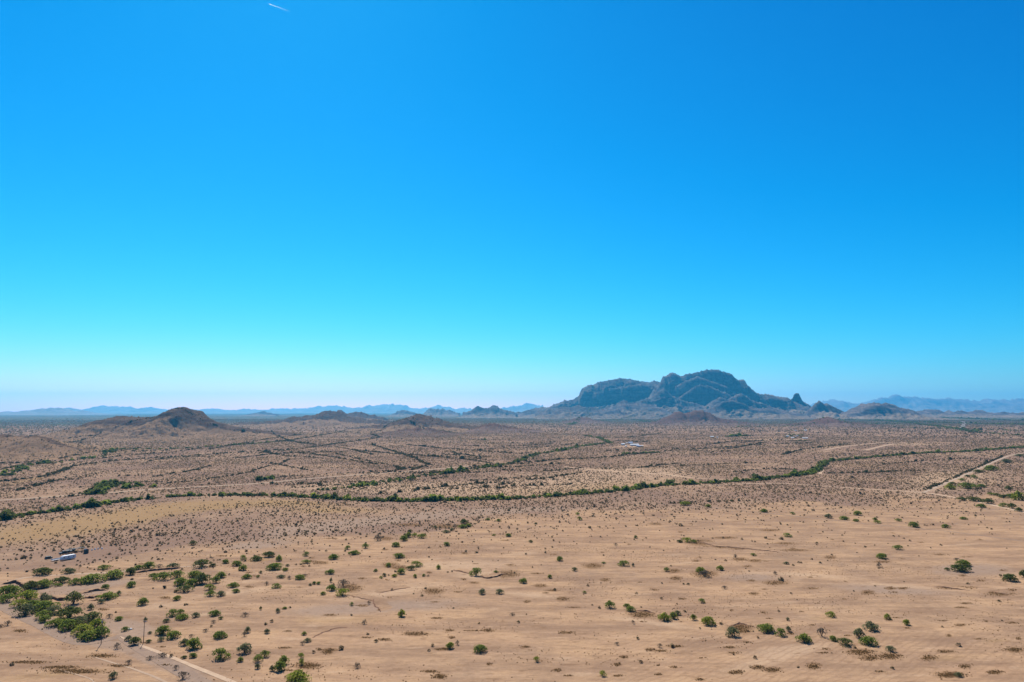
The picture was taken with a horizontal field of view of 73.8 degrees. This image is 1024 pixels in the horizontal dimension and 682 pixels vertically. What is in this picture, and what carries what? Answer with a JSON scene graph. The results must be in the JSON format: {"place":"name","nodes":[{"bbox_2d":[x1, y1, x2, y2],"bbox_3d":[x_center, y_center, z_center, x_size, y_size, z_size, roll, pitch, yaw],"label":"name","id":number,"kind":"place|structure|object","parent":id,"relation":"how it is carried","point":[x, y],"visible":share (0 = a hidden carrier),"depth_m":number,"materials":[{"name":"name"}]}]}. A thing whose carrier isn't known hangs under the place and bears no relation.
{"place":"outdoors","nodes":[
{"label":"outdoors","id":0,"kind":"place"},
{"bbox_2d":[0,603,117,644],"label":"dirt road","id":1,"kind":"structure","parent":0,"point":[54,632],"depth_m":343.26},
{"bbox_2d":[0,407,131,414],"bbox_3d":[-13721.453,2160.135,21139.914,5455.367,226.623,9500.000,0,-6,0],"label":"mountain range","id":2,"kind":"structure","parent":0,"point":[57,411],"depth_m":18549.08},
{"bbox_2d":[0,434,163,460],"bbox_3d":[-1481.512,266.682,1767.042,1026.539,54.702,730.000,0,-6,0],"label":"hill","id":3,"kind":"structure","parent":0,"point":[31,442],"depth_m":1685.86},
{"bbox_2d":[0,565,208,584],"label":"dirt track","id":4,"kind":"structure","parent":0,"point":[76,574],"depth_m":460.61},
{"bbox_2d":[93,656,166,681],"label":"dirt track","id":5,"kind":"structure","parent":0,"point":[156,677],"depth_m":289.82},
{"bbox_2d":[116,634,212,681],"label":"dirt road","id":6,"kind":"structure","parent":0,"point":[193,677],"depth_m":298.42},
{"bbox_2d":[37,407,327,442],"bbox_3d":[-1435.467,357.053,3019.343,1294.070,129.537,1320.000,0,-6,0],"label":"hill","id":7,"kind":"structure","parent":0,"point":[178,424],"depth_m":2795.84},
{"bbox_2d":[83,405,290,413],"bbox_3d":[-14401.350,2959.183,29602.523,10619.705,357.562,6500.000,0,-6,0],"label":"mountain range","id":8,"kind":"structure","parent":0,"point":[120,410],"depth_m":28880.69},
{"bbox_2d":[6,466,466,499],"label":"dirt road","id":9,"kind":"structure","parent":0,"point":[226,485],"depth_m":1022.72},
{"bbox_2d":[243,411,284,415],"bbox_3d":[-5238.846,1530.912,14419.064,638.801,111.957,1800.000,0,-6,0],"label":"hill","id":10,"kind":"structure","parent":0,"point":[263,413],"depth_m":14233.23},
{"bbox_2d":[233,410,389,427],"bbox_3d":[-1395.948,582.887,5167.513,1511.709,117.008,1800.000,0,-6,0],"label":"hill","id":11,"kind":"structure","parent":0,"point":[331,418],"depth_m":4936.37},
{"bbox_2d":[337,410,392,420],"bbox_3d":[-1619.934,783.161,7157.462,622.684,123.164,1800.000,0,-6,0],"label":"hill","id":12,"kind":"structure","parent":0,"point":[362,415],"depth_m":7081.49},
{"bbox_2d":[254,403,543,412],"bbox_3d":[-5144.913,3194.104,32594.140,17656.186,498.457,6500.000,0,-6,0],"label":"mountain range","id":13,"kind":"structure","parent":0,"point":[387,408],"depth_m":32123.38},
{"bbox_2d":[324,414,478,433],"bbox_3d":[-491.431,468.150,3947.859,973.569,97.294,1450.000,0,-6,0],"label":"hill","id":14,"kind":"structure","parent":0,"point":[421,422],"depth_m":3738.42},
{"bbox_2d":[386,410,418,416],"bbox_3d":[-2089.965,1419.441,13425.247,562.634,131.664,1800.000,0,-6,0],"label":"hill","id":15,"kind":"structure","parent":0,"point":[403,413],"depth_m":13231.83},
{"bbox_2d":[423,408,460,416],"bbox_3d":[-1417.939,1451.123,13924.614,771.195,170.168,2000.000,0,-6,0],"label":"hill","id":16,"kind":"structure","parent":0,"point":[432,412],"depth_m":13590.67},
{"bbox_2d":[362,423,543,437],"bbox_3d":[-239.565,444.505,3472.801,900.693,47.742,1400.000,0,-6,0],"label":"hill","id":17,"kind":"structure","parent":0,"point":[484,428],"depth_m":3304.29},
{"bbox_2d":[458,405,516,417],"bbox_3d":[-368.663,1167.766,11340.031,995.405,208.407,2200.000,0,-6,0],"label":"hill","id":18,"kind":"structure","parent":0,"point":[493,411],"depth_m":11267.48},
{"bbox_2d":[0,413,1023,681],"bbox_3d":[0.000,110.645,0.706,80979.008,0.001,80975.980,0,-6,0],"label":"ground","id":19,"kind":"structure","parent":0,"point":[398,655],"depth_m":472.40,"materials":[{"name":"soil"}]},
{"bbox_2d":[0,593,17,602],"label":"tree","id":20,"kind":"object","parent":19,"relation":"on","point":[6,598],"visible":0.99,"depth_m":394.62,"materials":[{"name":"green plant"}]},
{"bbox_2d":[0,584,22,595],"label":"tree","id":21,"kind":"object","parent":19,"relation":"on","point":[10,588],"visible":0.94,"depth_m":407.90,"materials":[{"name":"green plant"}]},
{"bbox_2d":[9,599,27,606],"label":"tree","id":22,"kind":"object","parent":19,"relation":"on","point":[22,601],"visible":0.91,"depth_m":386.11,"materials":[{"name":"green plant"}]},
{"bbox_2d":[2,579,44,590],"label":"eroded bank","id":23,"kind":"structure","parent":19,"relation":"on","point":[20,582],"depth_m":435.07,"materials":[{"name":"soil"}]},
{"bbox_2d":[11,603,37,616],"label":"tree","id":24,"kind":"object","parent":19,"relation":"on","point":[25,609],"visible":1,"depth_m":369.10,"materials":[{"name":"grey plant"}]},
{"bbox_2d":[13,589,39,600],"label":"tree","id":25,"kind":"object","parent":19,"relation":"on","point":[27,594],"visible":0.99,"depth_m":399.88,"materials":[{"name":"green plant"}]},
{"bbox_2d":[20,580,41,591],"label":"tree","id":26,"kind":"object","parent":19,"relation":"on","point":[29,584],"visible":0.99,"depth_m":420.32,"materials":[{"name":"green plant"}]},
{"bbox_2d":[31,567,53,575],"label":"tree","id":27,"kind":"object","parent":19,"relation":"on","point":[43,570],"visible":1,"depth_m":460.27,"materials":[{"name":"green plant"}]},
{"bbox_2d":[34,610,52,617],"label":"tree","id":28,"kind":"object","parent":19,"relation":"on","point":[41,613],"visible":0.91,"depth_m":363.38,"materials":[{"name":"green plant"}]},
{"bbox_2d":[38,615,51,622],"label":"tree","id":29,"kind":"object","parent":19,"relation":"on","point":[43,618],"visible":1,"depth_m":357.12,"materials":[{"name":"green plant"}]},
{"bbox_2d":[37,578,53,586],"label":"tree","id":30,"kind":"object","parent":19,"relation":"on","point":[45,582],"visible":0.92,"depth_m":427.08,"materials":[{"name":"green plant"}]},
{"bbox_2d":[31,600,60,613],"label":"tree","id":31,"kind":"object","parent":19,"relation":"on","point":[42,605],"visible":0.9,"depth_m":377.57,"materials":[{"name":"green plant"}]},
{"bbox_2d":[38,592,53,600],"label":"tree","id":32,"kind":"object","parent":19,"relation":"on","point":[44,597],"visible":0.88,"depth_m":392.91,"materials":[{"name":"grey plant"}]},
{"bbox_2d":[44,605,61,614],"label":"tree","id":33,"kind":"object","parent":19,"relation":"on","point":[54,608],"visible":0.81,"depth_m":370.91,"materials":[{"name":"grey plant"}]},
{"bbox_2d":[44,617,63,626],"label":"tree","id":34,"kind":"object","parent":19,"relation":"on","point":[55,621],"visible":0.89,"depth_m":349.87,"materials":[{"name":"green plant"}]},
{"bbox_2d":[52,576,70,582],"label":"tree","id":35,"kind":"object","parent":19,"relation":"on","point":[61,578],"visible":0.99,"depth_m":437.33,"materials":[{"name":"green plant"}]},
{"bbox_2d":[51,594,81,600],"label":"eroded bank","id":36,"kind":"structure","parent":19,"relation":"on","point":[60,597],"depth_m":400.67,"materials":[{"name":"soil"}]},
{"bbox_2d":[57,619,78,631],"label":"tree","id":37,"kind":"object","parent":19,"relation":"on","point":[67,623],"visible":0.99,"depth_m":343.86,"materials":[{"name":"green plant"}]},
{"bbox_2d":[54,606,84,618],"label":"tree","id":38,"kind":"object","parent":19,"relation":"on","point":[69,611],"visible":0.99,"depth_m":363.63,"materials":[{"name":"green plant"}]},
{"bbox_2d":[63,590,84,603],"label":"tree","id":39,"kind":"object","parent":19,"relation":"on","point":[74,596],"visible":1,"depth_m":391.05,"materials":[{"name":"green plant"}]},
{"bbox_2d":[73,615,91,624],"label":"tree","id":40,"kind":"object","parent":19,"relation":"on","point":[86,619],"visible":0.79,"depth_m":353.64,"materials":[{"name":"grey plant"}]},
{"bbox_2d":[70,623,95,636],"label":"tree","id":41,"kind":"object","parent":19,"relation":"on","point":[82,627],"visible":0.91,"depth_m":336.85,"materials":[{"name":"green plant"}]},
{"bbox_2d":[76,629,99,641],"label":"tree","id":42,"kind":"object","parent":19,"relation":"on","point":[85,635],"visible":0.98,"depth_m":329.32,"materials":[{"name":"green plant"}]},
{"bbox_2d":[76,573,106,584],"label":"tree","id":43,"kind":"object","parent":19,"relation":"on","point":[88,579],"visible":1,"depth_m":438.26,"materials":[{"name":"green plant"}]},
{"bbox_2d":[83,611,103,619],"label":"tree","id":44,"kind":"object","parent":19,"relation":"on","point":[92,615],"visible":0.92,"depth_m":359.99,"materials":[{"name":"green plant"}]},
{"bbox_2d":[80,587,108,593],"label":"eroded bank","id":45,"kind":"structure","parent":19,"relation":"on","point":[92,590],"depth_m":418.81,"materials":[{"name":"soil"}]},
{"bbox_2d":[88,618,105,626],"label":"tree","id":46,"kind":"object","parent":19,"relation":"on","point":[95,622],"visible":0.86,"depth_m":347.48,"materials":[{"name":"green plant"}]},
{"bbox_2d":[90,625,111,637],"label":"tree","id":47,"kind":"object","parent":19,"relation":"on","point":[101,629],"visible":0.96,"depth_m":333.94,"materials":[{"name":"green plant"}]},
{"bbox_2d":[95,591,118,598],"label":"tree","id":48,"kind":"object","parent":19,"relation":"on","point":[111,594],"visible":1,"depth_m":400.26,"materials":[{"name":"green plant"}]},
{"bbox_2d":[102,568,125,579],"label":"tree","id":49,"kind":"object","parent":19,"relation":"on","point":[113,573],"visible":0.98,"depth_m":449.45,"materials":[{"name":"green plant"}]},
{"bbox_2d":[128,636,141,644],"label":"tree","id":50,"kind":"object","parent":19,"relation":"on","point":[135,639],"visible":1,"depth_m":322.47,"materials":[{"name":"green plant"}]},
{"bbox_2d":[136,566,182,572],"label":"eroded bank","id":51,"kind":"structure","parent":19,"relation":"on","point":[156,569],"depth_m":473.48,"materials":[{"name":"soil"}]},
{"bbox_2d":[152,572,173,579],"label":"tree","id":52,"kind":"object","parent":19,"relation":"on","point":[164,575],"visible":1,"depth_m":446.65,"materials":[{"name":"green plant"}]},
{"bbox_2d":[155,625,170,635],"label":"tree","id":53,"kind":"object","parent":19,"relation":"on","point":[162,629],"visible":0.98,"depth_m":337.27,"materials":[{"name":"green plant"}]},
{"bbox_2d":[166,630,181,639],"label":"tree","id":54,"kind":"object","parent":19,"relation":"on","point":[173,634],"visible":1,"depth_m":331.83,"materials":[{"name":"green plant"}]},
{"bbox_2d":[120,636,235,681],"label":"road berm","id":55,"kind":"structure","parent":19,"relation":"on","point":[221,677],"depth_m":295.97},
{"bbox_2d":[172,577,187,585],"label":"tree","id":56,"kind":"object","parent":19,"relation":"on","point":[180,581],"visible":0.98,"depth_m":432.39,"materials":[{"name":"green plant"}]},
{"bbox_2d":[175,585,194,591],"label":"tree","id":57,"kind":"object","parent":19,"relation":"on","point":[185,588],"visible":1,"depth_m":416.91,"materials":[{"name":"green plant"}]},
{"bbox_2d":[184,578,200,585],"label":"tree","id":58,"kind":"object","parent":19,"relation":"on","point":[190,581],"visible":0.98,"depth_m":431.31,"materials":[{"name":"green plant"}]},
{"bbox_2d":[186,637,202,649],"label":"tree","id":59,"kind":"object","parent":19,"relation":"on","point":[192,642],"visible":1,"depth_m":317.21,"materials":[{"name":"green plant"}]},
{"bbox_2d":[193,572,210,582],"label":"tree","id":60,"kind":"object","parent":19,"relation":"on","point":[201,577],"visible":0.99,"depth_m":436.80,"materials":[{"name":"green plant"}]},
{"bbox_2d":[192,559,212,567],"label":"tree","id":61,"kind":"object","parent":19,"relation":"on","point":[201,562],"visible":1,"depth_m":482.72,"materials":[{"name":"green plant"}]},
{"bbox_2d":[211,630,227,638],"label":"tree","id":62,"kind":"object","parent":19,"relation":"on","point":[220,634],"visible":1,"depth_m":332.10,"materials":[{"name":"green plant"}]},
{"bbox_2d":[209,647,230,659],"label":"tree","id":63,"kind":"object","parent":19,"relation":"on","point":[221,652],"visible":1,"depth_m":304.04,"materials":[{"name":"green plant"}]},
{"bbox_2d":[235,642,251,652],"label":"tree","id":64,"kind":"object","parent":19,"relation":"on","point":[244,647],"visible":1,"depth_m":311.46,"materials":[{"name":"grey plant"}]},
{"bbox_2d":[265,563,283,569],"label":"tree","id":65,"kind":"object","parent":19,"relation":"on","point":[273,566],"visible":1,"depth_m":474.66,"materials":[{"name":"green plant"}]},
{"bbox_2d":[273,660,286,671],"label":"tree","id":66,"kind":"object","parent":19,"relation":"on","point":[279,665],"visible":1,"depth_m":290.06,"materials":[{"name":"green plant"}]},
{"bbox_2d":[285,669,311,681],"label":"tree","id":67,"kind":"object","parent":19,"relation":"on","point":[300,674],"visible":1,"depth_m":277.62,"materials":[{"name":"green plant"}]},
{"bbox_2d":[303,624,346,637],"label":"eroded bank","id":68,"kind":"structure","parent":19,"relation":"on","point":[317,632],"depth_m":344.49,"materials":[{"name":"soil"}]},
{"bbox_2d":[350,593,378,600],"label":"eroded bank","id":69,"kind":"structure","parent":19,"relation":"on","point":[363,596],"depth_m":405.60,"materials":[{"name":"soil"}]},
{"bbox_2d":[373,598,392,610],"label":"eroded bank","id":70,"kind":"structure","parent":19,"relation":"on","point":[380,604],"depth_m":389.07,"materials":[{"name":"soil"}]},
{"bbox_2d":[375,585,409,592],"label":"eroded bank","id":71,"kind":"structure","parent":19,"relation":"on","point":[383,590],"depth_m":423.52,"materials":[{"name":"soil"}]},
{"bbox_2d":[473,644,487,652],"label":"tree","id":72,"kind":"object","parent":19,"relation":"on","point":[479,648],"visible":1,"depth_m":312.70,"materials":[{"name":"green plant"}]},
{"bbox_2d":[477,572,504,578],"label":"eroded bank","id":73,"kind":"structure","parent":19,"relation":"on","point":[492,575],"depth_m":456.02,"materials":[{"name":"soil"}]},
{"bbox_2d":[0,407,1003,504],"bbox_3d":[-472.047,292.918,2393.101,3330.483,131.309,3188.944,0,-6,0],"label":"wash scrub","id":74,"kind":"object","parent":19,"relation":"on","point":[398,467],"visible":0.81,"depth_m":1441.98,"materials":[{"name":"green plant"}]},
{"bbox_2d":[0,495,1013,667],"bbox_3d":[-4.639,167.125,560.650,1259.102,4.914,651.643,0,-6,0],"label":"creosote scrub","id":75,"kind":"object","parent":19,"relation":"on","point":[286,534],"visible":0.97,"depth_m":678.99,"materials":[{"name":"green plant"}]},
{"bbox_2d":[0,455,1023,513],"bbox_3d":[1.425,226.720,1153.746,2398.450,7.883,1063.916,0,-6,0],"label":"creosote scrub","id":76,"kind":"object","parent":19,"relation":"on","point":[569,477],"visible":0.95,"depth_m":1111.06,"materials":[{"name":"green plant"}]},
{"bbox_2d":[0,408,1023,465],"bbox_3d":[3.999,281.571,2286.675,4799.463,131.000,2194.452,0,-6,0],"label":"creosote scrub","id":77,"kind":"object","parent":19,"relation":"on","point":[818,441],"visible":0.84,"depth_m":2165.84,"materials":[{"name":"green plant"}]},
{"bbox_2d":[0,405,1023,438],"bbox_3d":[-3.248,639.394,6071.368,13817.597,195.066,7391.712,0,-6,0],"label":"creosote scrub","id":78,"kind":"object","parent":19,"relation":"on","point":[456,420],"visible":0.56,"depth_m":4727.51,"materials":[{"name":"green plant"}]},
{"bbox_2d":[0,384,1023,520],"bbox_3d":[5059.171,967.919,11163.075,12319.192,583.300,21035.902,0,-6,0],"label":"wash thicket","id":79,"kind":"object","parent":19,"relation":"on","point":[10,514],"visible":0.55,"depth_m":1004.52,"materials":[{"name":"green plant"}]},
{"bbox_2d":[0,523,1023,681],"bbox_3d":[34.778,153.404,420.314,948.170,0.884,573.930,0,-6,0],"label":"dry weeds","id":80,"kind":"object","parent":19,"relation":"on","point":[330,650],"visible":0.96,"depth_m":341.45,"materials":[{"name":"brown plant"}]},
{"bbox_2d":[0,396,1023,517],"bbox_3d":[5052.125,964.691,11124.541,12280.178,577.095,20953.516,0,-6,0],"label":"wash thicket","id":81,"kind":"object","parent":19,"relation":"on","point":[432,497],"visible":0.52,"depth_m":1019.32,"materials":[{"name":"green plant"}]},
{"bbox_2d":[1,409,1022,517],"bbox_3d":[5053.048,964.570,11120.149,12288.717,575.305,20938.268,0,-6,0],"label":"wash thicket","id":82,"kind":"object","parent":19,"relation":"on","point":[361,483],"visible":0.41,"depth_m":995.49,"materials":[{"name":"green plant"}]},
{"bbox_2d":[1,409,1022,428],"bbox_3d":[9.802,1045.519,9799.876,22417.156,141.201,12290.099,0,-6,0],"label":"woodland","id":83,"kind":"object","parent":19,"relation":"on","point":[442,419],"visible":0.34,"depth_m":7531.83,"materials":[{"name":"green plant"}]},
{"bbox_2d":[636,607,660,612],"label":"eroded bank","id":84,"kind":"structure","parent":19,"relation":"on","point":[649,609],"depth_m":377.69,"materials":[{"name":"soil"}]},
{"bbox_2d":[657,612,671,619],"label":"tree","id":85,"kind":"object","parent":19,"relation":"on","point":[663,615],"visible":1,"depth_m":360.23,"materials":[{"name":"green plant"}]},
{"bbox_2d":[699,616,715,625],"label":"tree","id":86,"kind":"object","parent":19,"relation":"on","point":[708,620],"visible":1,"depth_m":352.23,"materials":[{"name":"green plant"}]},
{"bbox_2d":[725,626,739,636],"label":"tree","id":87,"kind":"object","parent":19,"relation":"on","point":[732,630],"visible":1,"depth_m":334.29,"materials":[{"name":"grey plant"}]},
{"bbox_2d":[722,619,754,625],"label":"eroded bank","id":88,"kind":"structure","parent":19,"relation":"on","point":[732,622],"depth_m":355.70,"materials":[{"name":"soil"}]},
{"bbox_2d":[702,541,780,551],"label":"eroded bank","id":89,"kind":"structure","parent":19,"relation":"on","point":[718,545],"depth_m":550.96,"materials":[{"name":"soil"}]},
{"bbox_2d":[756,623,774,632],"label":"tree","id":90,"kind":"object","parent":19,"relation":"on","point":[766,627],"visible":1,"depth_m":341.53,"materials":[{"name":"green plant"}]},
{"bbox_2d":[795,632,811,642],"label":"tree","id":91,"kind":"object","parent":19,"relation":"on","point":[804,637],"visible":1,"depth_m":325.97,"materials":[{"name":"green plant"}]},
{"bbox_2d":[836,637,851,646],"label":"tree","id":92,"kind":"object","parent":19,"relation":"on","point":[846,641],"visible":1,"depth_m":322.32,"materials":[{"name":"green plant"}]},
{"bbox_2d":[853,628,866,636],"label":"tree","id":93,"kind":"object","parent":19,"relation":"on","point":[858,632],"visible":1,"depth_m":332.75,"materials":[{"name":"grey plant"}]},
{"bbox_2d":[858,636,879,646],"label":"tree","id":94,"kind":"object","parent":19,"relation":"on","point":[866,639],"visible":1,"depth_m":322.46,"materials":[{"name":"green plant"}]},
{"bbox_2d":[862,621,880,630],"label":"tree","id":95,"kind":"object","parent":19,"relation":"on","point":[869,625],"visible":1,"depth_m":344.08,"materials":[{"name":"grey plant"}]},
{"bbox_2d":[934,584,969,590],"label":"eroded bank","id":96,"kind":"structure","parent":19,"relation":"on","point":[950,586],"depth_m":426.74,"materials":[{"name":"soil"}]},
{"bbox_2d":[948,564,971,571],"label":"tree","id":97,"kind":"object","parent":19,"relation":"on","point":[958,566],"visible":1,"depth_m":469.26,"materials":[{"name":"green plant"}]},
{"bbox_2d":[955,559,971,566],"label":"tree","id":98,"kind":"object","parent":19,"relation":"on","point":[963,562],"visible":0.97,"depth_m":486.57,"materials":[{"name":"green plant"}]},
{"bbox_2d":[957,482,978,487],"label":"tree","id":99,"kind":"object","parent":19,"relation":"on","point":[970,485],"visible":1,"depth_m":968.61,"materials":[{"name":"green plant"}]},
{"bbox_2d":[1000,573,1018,581],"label":"tree","id":100,"kind":"object","parent":19,"relation":"on","point":[1010,577],"visible":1,"depth_m":443.02,"materials":[{"name":"green plant"}]},
{"bbox_2d":[1010,491,1023,499],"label":"tree","id":101,"kind":"object","parent":19,"relation":"on","point":[1017,495],"visible":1,"depth_m":844.62,"materials":[{"name":"green plant"}]},
{"bbox_2d":[0,0,1023,411],"label":"sky","id":102,"kind":"structure","parent":0,"point":[205,204],"materials":[{"name":"blue"}]},
{"bbox_2d":[559,417,614,423],"bbox_3d":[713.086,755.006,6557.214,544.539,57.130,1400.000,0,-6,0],"label":"hill","id":103,"kind":"structure","parent":0,"point":[583,419],"depth_m":6328.26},
{"bbox_2d":[516,369,814,418],"bbox_3d":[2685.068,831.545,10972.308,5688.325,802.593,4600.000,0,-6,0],"label":"mountain","id":104,"kind":"structure","parent":0,"point":[721,394],"depth_m":10802.00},
{"bbox_2d":[634,410,769,425],"bbox_3d":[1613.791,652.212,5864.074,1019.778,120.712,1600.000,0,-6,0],"label":"hill","id":105,"kind":"structure","parent":0,"point":[701,415],"depth_m":5733.01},
{"bbox_2d":[803,401,858,418],"bbox_3d":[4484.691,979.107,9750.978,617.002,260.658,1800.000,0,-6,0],"label":"hill","id":106,"kind":"structure","parent":0,"point":[819,409],"depth_m":9636.79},
{"bbox_2d":[773,417,902,427],"bbox_3d":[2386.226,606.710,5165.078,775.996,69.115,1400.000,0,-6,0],"label":"hill","id":107,"kind":"structure","parent":0,"point":[831,422],"depth_m":4965.27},
{"bbox_2d":[668,504,1020,540],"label":"dirt track","id":108,"kind":"structure","parent":0,"point":[855,522],"depth_m":668.96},
{"bbox_2d":[691,483,1023,512],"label":"dirt road","id":109,"kind":"structure","parent":0,"point":[895,490],"depth_m":911.48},
{"bbox_2d":[841,402,960,419],"bbox_3d":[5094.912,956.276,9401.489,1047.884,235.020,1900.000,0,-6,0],"label":"hill","id":110,"kind":"structure","parent":0,"point":[874,410],"depth_m":9210.53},
{"bbox_2d":[810,394,1023,412],"bbox_3d":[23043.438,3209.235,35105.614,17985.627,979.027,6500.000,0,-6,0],"label":"mountain range","id":111,"kind":"structure","parent":0,"point":[915,404],"depth_m":34991.23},
{"bbox_2d":[916,409,1023,417],"bbox_3d":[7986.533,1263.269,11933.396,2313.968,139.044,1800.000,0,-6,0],"label":"hill","id":112,"kind":"structure","parent":0,"point":[957,413],"depth_m":11757.02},
{"bbox_2d":[921,453,1020,492],"bbox_3d":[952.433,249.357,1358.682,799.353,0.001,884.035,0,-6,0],"label":"dirt road","id":113,"kind":"structure","parent":0,"point":[965,474],"depth_m":1164.77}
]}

